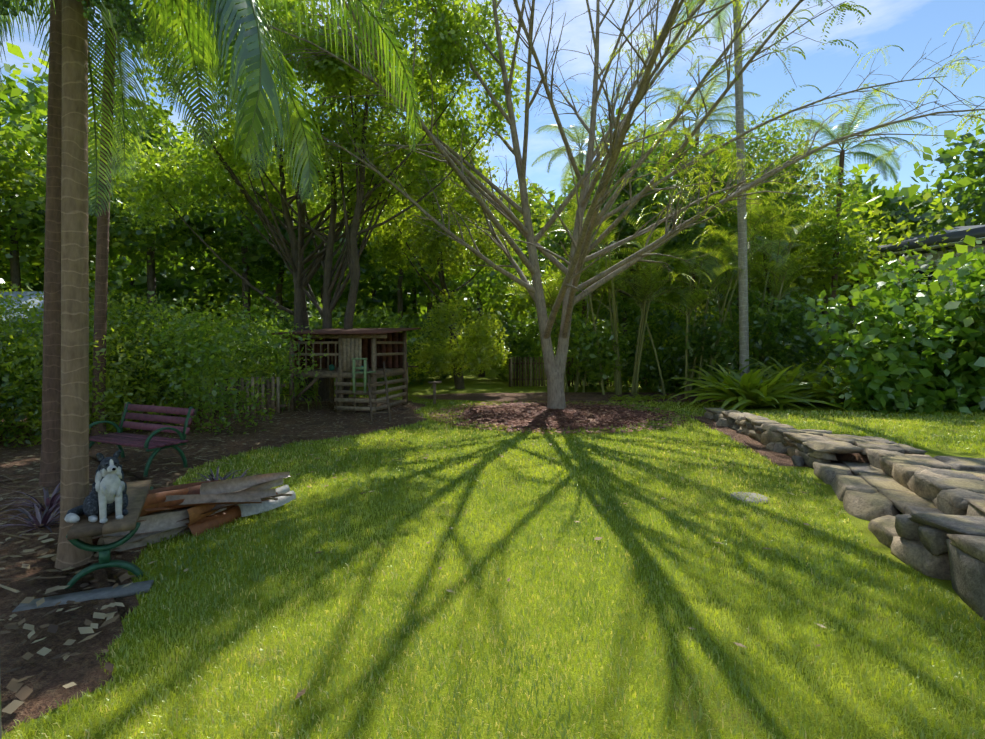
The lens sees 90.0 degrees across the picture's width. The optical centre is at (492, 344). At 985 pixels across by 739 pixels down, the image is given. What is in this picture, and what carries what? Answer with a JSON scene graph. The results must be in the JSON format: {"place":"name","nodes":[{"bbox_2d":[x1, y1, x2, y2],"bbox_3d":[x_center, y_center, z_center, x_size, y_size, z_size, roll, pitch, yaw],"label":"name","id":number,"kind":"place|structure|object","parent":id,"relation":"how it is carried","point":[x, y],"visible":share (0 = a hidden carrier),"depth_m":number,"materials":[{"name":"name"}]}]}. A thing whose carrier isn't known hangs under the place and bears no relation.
{"place":"outdoors","nodes":[
{"label":"outdoors","id":0,"kind":"place"},
{"bbox_2d":[0,0,984,341],"label":"sky","id":1,"kind":"structure","parent":0,"point":[910,25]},
{"bbox_2d":[2,351,984,738],"bbox_3d":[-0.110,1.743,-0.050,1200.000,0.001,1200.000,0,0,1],"label":"ground","id":2,"kind":"structure","parent":0,"point":[486,383],"depth_m":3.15,"materials":[{"name":"green plant"}]},
{"bbox_2d":[0,668,1,738],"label":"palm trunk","id":3,"kind":"object","parent":2,"relation":"on","point":[0,708],"visible":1,"depth_m":1.69,"materials":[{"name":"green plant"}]},
{"bbox_2d":[0,291,126,398],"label":"neighbour shed","id":4,"kind":"structure","parent":2,"relation":"on","point":[23,299],"depth_m":15.42,"materials":[{"name":"metal"}]},
{"bbox_2d":[12,580,153,611],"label":"old boards on ground","id":5,"kind":"object","parent":2,"relation":"on","point":[119,591],"visible":0.86,"depth_m":3.36,"materials":[{"name":"grey wood"}]},
{"bbox_2d":[0,0,308,435],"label":"palm","id":6,"kind":"object","parent":2,"relation":"on","point":[129,55],"depth_m":9.61,"materials":[{"name":"green plant"}]},
{"bbox_2d":[35,377,284,420],"bbox_3d":[-7.659,1.258,11.575,5.221,0.969,0.134,0,0,-14],"label":"picket fence","id":7,"kind":"object","parent":2,"relation":"on","point":[271,386],"visible":0.06,"depth_m":11.98,"materials":[{"name":"brown wood"}]},
{"bbox_2d":[0,281,320,432],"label":"boundary hedge","id":8,"kind":"object","parent":2,"relation":"on","point":[25,325],"visible":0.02,"depth_m":10.24,"materials":[{"name":"green plant"}]},
{"bbox_2d":[12,0,347,486],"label":"palm","id":9,"kind":"object","parent":2,"relation":"on","point":[50,468],"depth_m":5.89,"materials":[{"name":"plant"}]},
{"bbox_2d":[0,0,421,568],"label":"palm","id":10,"kind":"object","parent":2,"relation":"on","point":[270,85],"depth_m":3.83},
{"bbox_2d":[0,0,151,48],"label":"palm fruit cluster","id":11,"kind":"object","parent":10,"relation":"attached to","point":[137,36],"visible":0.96,"depth_m":3.62,"materials":[{"name":"green plant"}]},
{"bbox_2d":[0,0,143,44],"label":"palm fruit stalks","id":12,"kind":"object","parent":11,"relation":"attached to","point":[115,5],"visible":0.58,"depth_m":3.64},
{"bbox_2d":[0,394,426,732],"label":"bed","id":13,"kind":"object","parent":2,"relation":"on","point":[50,678],"visible":0.33,"depth_m":3.85,"materials":[{"name":"soil"}]},
{"bbox_2d":[0,325,176,447],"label":"shrub hedge","id":14,"kind":"object","parent":13,"relation":"on","point":[109,405],"visible":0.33,"depth_m":8.57,"materials":[{"name":"green plant"}]},
{"bbox_2d":[65,480,153,588],"bbox_3d":[-3.097,1.516,4.054,0.460,0.448,1.330,0,0,-30],"label":"bench","id":15,"kind":"object","parent":13,"relation":"on","point":[137,492],"visible":0.67,"depth_m":3.58,"materials":[{"name":"green paint"}]},
{"bbox_2d":[64,450,127,522],"bbox_3d":[-2.945,1.042,3.681,0.408,0.508,0.338,0,0,-12],"label":"border collie statue","id":16,"kind":"object","parent":15,"relation":"on","point":[105,497],"visible":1,"depth_m":3.60,"materials":[{"name":"ceramic"}]},
{"bbox_2d":[0,466,260,535],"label":"bromeliad plants","id":17,"kind":"object","parent":13,"relation":"on","point":[50,505],"visible":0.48,"depth_m":4.87,"materials":[{"name":"grey plant"}]},
{"bbox_2d":[89,402,194,476],"bbox_3d":[-4.960,1.273,6.861,1.529,0.831,0.646,0,0,24],"label":"bench","id":18,"kind":"object","parent":13,"relation":"on","point":[148,443],"visible":0.85,"depth_m":6.90,"materials":[{"name":"green paint"}]},
{"bbox_2d":[92,472,295,553],"bbox_3d":[-2.870,1.582,4.864,0.938,0.554,1.853,0,0,39],"label":"wood pile","id":19,"kind":"object","parent":13,"relation":"on","point":[199,508],"visible":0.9,"depth_m":4.67,"materials":[{"name":"brown wood"}]},
{"bbox_2d":[0,397,427,713],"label":"leaf litter","id":20,"kind":"object","parent":13,"relation":"on","point":[23,693],"visible":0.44,"depth_m":3.95,"materials":[{"name":"brown plant"}]},
{"bbox_2d":[407,363,417,403],"bbox_3d":[-2.395,1.133,14.527,0.398,1.220,0.100,0,0,3],"label":"tall post","id":21,"kind":"object","parent":13,"relation":"on","point":[407,379],"visible":0.25,"depth_m":14.52,"materials":[{"name":"brown wood"}]},
{"bbox_2d":[240,344,321,411],"bbox_3d":[-5.490,0.927,12.770,1.969,1.922,1.744,0,0,1],"label":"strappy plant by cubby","id":22,"kind":"object","parent":2,"relation":"on","point":[278,372],"visible":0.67,"depth_m":12.71,"materials":[{"name":"green plant"}]},
{"bbox_2d":[88,0,491,400],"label":"tree","id":23,"kind":"object","parent":2,"relation":"on","point":[160,183],"depth_m":14.41,"materials":[{"name":"green plant"}]},
{"bbox_2d":[271,328,420,422],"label":"cubby house","id":24,"kind":"structure","parent":2,"relation":"on","point":[371,355],"depth_m":12.53,"materials":[{"name":"brown wood"}]},
{"bbox_2d":[0,285,709,437],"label":"shrub foliage","id":25,"kind":"object","parent":2,"relation":"on","point":[589,349],"visible":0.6,"depth_m":9.69,"materials":[{"name":"green plant"}]},
{"bbox_2d":[257,0,531,402],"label":"tree","id":26,"kind":"object","parent":2,"relation":"on","point":[438,40],"depth_m":11.80,"materials":[{"name":"green plant"}]},
{"bbox_2d":[428,381,441,403],"bbox_3d":[-1.706,1.414,14.528,0.360,0.658,0.300,0,0,-16],"label":"bird bath","id":27,"kind":"object","parent":2,"relation":"on","point":[434,391],"visible":0.93,"depth_m":14.49,"materials":[{"name":"grey stone"}]},
{"bbox_2d":[389,289,511,382],"bbox_3d":[-1.574,-0.321,17.456,4.428,3.454,2.384,0,0,-7],"label":"bush","id":28,"kind":"object","parent":2,"relation":"on","point":[447,354],"visible":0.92,"depth_m":17.27,"materials":[{"name":"green plant"}]},
{"bbox_2d":[361,108,548,388],"bbox_3d":[-1.611,-3.540,18.856,7.357,10.611,7.096,0,0,1],"label":"tree","id":29,"kind":"object","parent":2,"relation":"on","point":[436,246],"depth_m":17.86,"materials":[{"name":"green plant"}]},
{"bbox_2d":[10,150,906,376],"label":"tree trunks","id":30,"kind":"object","parent":2,"relation":"on","point":[15,277],"visible":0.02,"depth_m":22.94,"materials":[{"name":"brown plant"}]},
{"bbox_2d":[0,131,970,324],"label":"tree foliage","id":31,"kind":"object","parent":30,"relation":"attached to","point":[813,280],"visible":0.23,"depth_m":24.61,"materials":[{"name":"green plant"}]},
{"bbox_2d":[0,42,980,368],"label":"tree foliage","id":32,"kind":"object","parent":2,"relation":"on","point":[18,104],"visible":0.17,"depth_m":26.51,"materials":[{"name":"green plant"}]},
{"bbox_2d":[0,86,984,366],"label":"tree foliage","id":33,"kind":"object","parent":2,"relation":"on","point":[182,278],"visible":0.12,"depth_m":28.34,"materials":[{"name":"green plant"}]},
{"bbox_2d":[0,249,984,447],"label":"shrub foliage","id":34,"kind":"object","parent":2,"relation":"on","point":[797,348],"visible":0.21,"depth_m":15.96,"materials":[{"name":"green plant"}]},
{"bbox_2d":[0,264,984,433],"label":"shrub foliage","id":35,"kind":"object","parent":2,"relation":"on","point":[120,324],"visible":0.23,"depth_m":10.16,"materials":[{"name":"green plant"}]},
{"bbox_2d":[102,389,956,699],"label":"fallen leaves","id":36,"kind":"object","parent":2,"relation":"on","point":[298,695],"visible":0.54,"depth_m":4.72,"materials":[{"name":"brown plant"}]},
{"bbox_2d":[451,403,670,432],"bbox_3d":[1.731,1.687,12.267,5.625,0.108,5.072,0,0,1],"label":"mulch ring","id":37,"kind":"object","parent":2,"relation":"on","point":[569,421],"visible":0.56,"depth_m":11.40,"materials":[{"name":"red plant"}]},
{"bbox_2d":[430,400,686,433],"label":"mulch chips","id":38,"kind":"object","parent":37,"relation":"on","point":[520,403],"visible":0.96,"depth_m":11.53,"materials":[{"name":"brown wood"}]},
{"bbox_2d":[409,392,724,402],"bbox_3d":[4.956,1.726,16.430,15.686,0.030,3.328,0,0,1],"label":"garden bed","id":39,"kind":"object","parent":2,"relation":"on","point":[579,396],"visible":0.38,"depth_m":16.33,"materials":[{"name":"soil"}]},
{"bbox_2d":[503,260,638,391],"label":"golden canes","id":40,"kind":"object","parent":2,"relation":"on","point":[593,293],"visible":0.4,"depth_m":17.93,"materials":[{"name":"green plant"}]},
{"bbox_2d":[505,258,638,310],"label":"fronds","id":41,"kind":"object","parent":40,"relation":"on","point":[555,291],"visible":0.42,"depth_m":17.18,"materials":[{"name":"green plant"}]},
{"bbox_2d":[531,106,637,317],"bbox_3d":[5.418,-5.929,29.682,6.081,15.445,6.232,0,0,1],"label":"palm tree","id":42,"kind":"object","parent":2,"relation":"on","point":[563,149],"depth_m":29.34,"materials":[{"name":"green plant"}]},
{"bbox_2d":[509,357,668,386],"bbox_3d":[4.205,1.106,20.534,7.059,1.274,0.126,0,0,-2],"label":"picket fence","id":43,"kind":"object","parent":2,"relation":"on","point":[527,379],"visible":0.29,"depth_m":20.37,"materials":[{"name":"brown wood"}]},
{"bbox_2d":[538,212,705,395],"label":"palm trees","id":44,"kind":"object","parent":2,"relation":"on","point":[637,361],"visible":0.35,"depth_m":16.57,"materials":[{"name":"green plant"}]},
{"bbox_2d":[531,192,709,296],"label":"golden cane fronds","id":45,"kind":"object","parent":44,"relation":"attached to","point":[645,271],"visible":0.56,"depth_m":15.88,"materials":[{"name":"green plant"}]},
{"bbox_2d":[260,0,984,408],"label":"bare tree","id":46,"kind":"object","parent":2,"relation":"on","point":[582,238],"depth_m":11.36,"materials":[{"name":"brown plant"}]},
{"bbox_2d":[564,179,716,384],"bbox_3d":[6.634,-2.476,21.142,5.709,8.476,4.644,0,0,-30],"label":"tree trunk","id":47,"kind":"object","parent":2,"relation":"on","point":[631,270],"visible":0.15,"depth_m":21.73,"materials":[{"name":"brown plant"}]},
{"bbox_2d":[534,108,757,272],"bbox_3d":[6.093,-6.702,21.756,8.910,7.102,8.278,0,0,1],"label":"tree foliage","id":48,"kind":"object","parent":47,"relation":"attached to","point":[683,239],"visible":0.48,"depth_m":20.23,"materials":[{"name":"green plant"}]},
{"bbox_2d":[601,226,796,398],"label":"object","id":49,"kind":"object","parent":2,"relation":"on","point":[689,388],"visible":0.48,"depth_m":15.69,"materials":[{"name":"green plant"}]},
{"bbox_2d":[599,222,794,308],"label":"golden cane fronds","id":50,"kind":"object","parent":49,"relation":"on","point":[640,296],"visible":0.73,"depth_m":15.56,"materials":[{"name":"green plant"}]},
{"bbox_2d":[638,64,760,309],"bbox_3d":[11.048,-6.226,26.441,6.183,16.038,6.333,0,0,1],"label":"palm tree","id":51,"kind":"object","parent":2,"relation":"on","point":[661,125],"depth_m":26.13,"materials":[{"name":"green plant"}]},
{"bbox_2d":[721,206,772,330],"bbox_3d":[12.218,-3.256,24.883,6.687,10.043,3.018,0,0,-42],"label":"tree trunk","id":52,"kind":"object","parent":2,"relation":"on","point":[749,279],"visible":0.04,"depth_m":24.47,"materials":[{"name":"brown plant"}]},
{"bbox_2d":[681,109,871,272],"bbox_3d":[12.962,-7.284,24.980,8.324,7.993,9.535,0,0,1],"label":"tree foliage","id":53,"kind":"object","parent":52,"relation":"on","point":[765,149],"visible":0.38,"depth_m":22.27,"materials":[{"name":"green plant"}]},
{"bbox_2d":[689,415,807,466],"bbox_3d":[4.689,1.737,9.641,0.499,0.008,5.240,0,0,8],"label":"bare strip","id":54,"kind":"object","parent":2,"relation":"on","point":[779,459],"visible":0.73,"depth_m":8.65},
{"bbox_2d":[731,492,767,503],"bbox_3d":[2.928,1.743,5.607,0.400,0.040,0.400,0,0,1],"label":"flat stone","id":55,"kind":"object","parent":2,"relation":"on","point":[749,497],"visible":0.54,"depth_m":5.56,"materials":[{"name":"grey stone"}]},
{"bbox_2d":[678,187,829,372],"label":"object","id":56,"kind":"object","parent":2,"relation":"on","point":[779,296],"visible":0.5,"depth_m":16.55,"materials":[{"name":"green plant"}]},
{"bbox_2d":[678,185,831,302],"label":"golden cane fronds","id":57,"kind":"object","parent":56,"relation":"on","point":[780,268],"visible":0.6,"depth_m":16.17,"materials":[{"name":"green plant"}]},
{"bbox_2d":[609,357,931,410],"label":"bromeliad plants","id":58,"kind":"object","parent":2,"relation":"on","point":[755,388],"visible":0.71,"depth_m":12.88,"materials":[{"name":"green plant"}]},
{"bbox_2d":[704,408,984,619],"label":"stone wall steps","id":59,"kind":"structure","parent":2,"relation":"on","point":[935,530],"depth_m":5.04,"materials":[{"name":"stone"}]},
{"bbox_2d":[780,84,926,373],"bbox_3d":[16.662,-4.726,23.378,6.115,13.040,5.896,0,0,1],"label":"palm tree","id":60,"kind":"object","parent":2,"relation":"on","point":[864,154],"depth_m":23.29,"materials":[{"name":"green plant"}]},
{"bbox_2d":[796,225,984,375],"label":"neighbour house","id":61,"kind":"structure","parent":2,"relation":"on","point":[955,235],"depth_m":25.61,"materials":[{"name":"grey"}]},
{"bbox_2d":[803,235,984,415],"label":"bush","id":62,"kind":"object","parent":2,"relation":"on","point":[898,331],"visible":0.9,"depth_m":11.11,"materials":[{"name":"green plant"}]},
{"bbox_2d":[700,398,984,470],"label":"grass","id":63,"kind":"structure","parent":0,"point":[934,452],"depth_m":8.67,"materials":[{"name":"green plant"}]},
{"bbox_2d":[641,0,822,375],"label":"palm","id":64,"kind":"object","parent":63,"relation":"on","point":[743,280],"depth_m":14.35,"materials":[{"name":"grey plant"}]}
]}

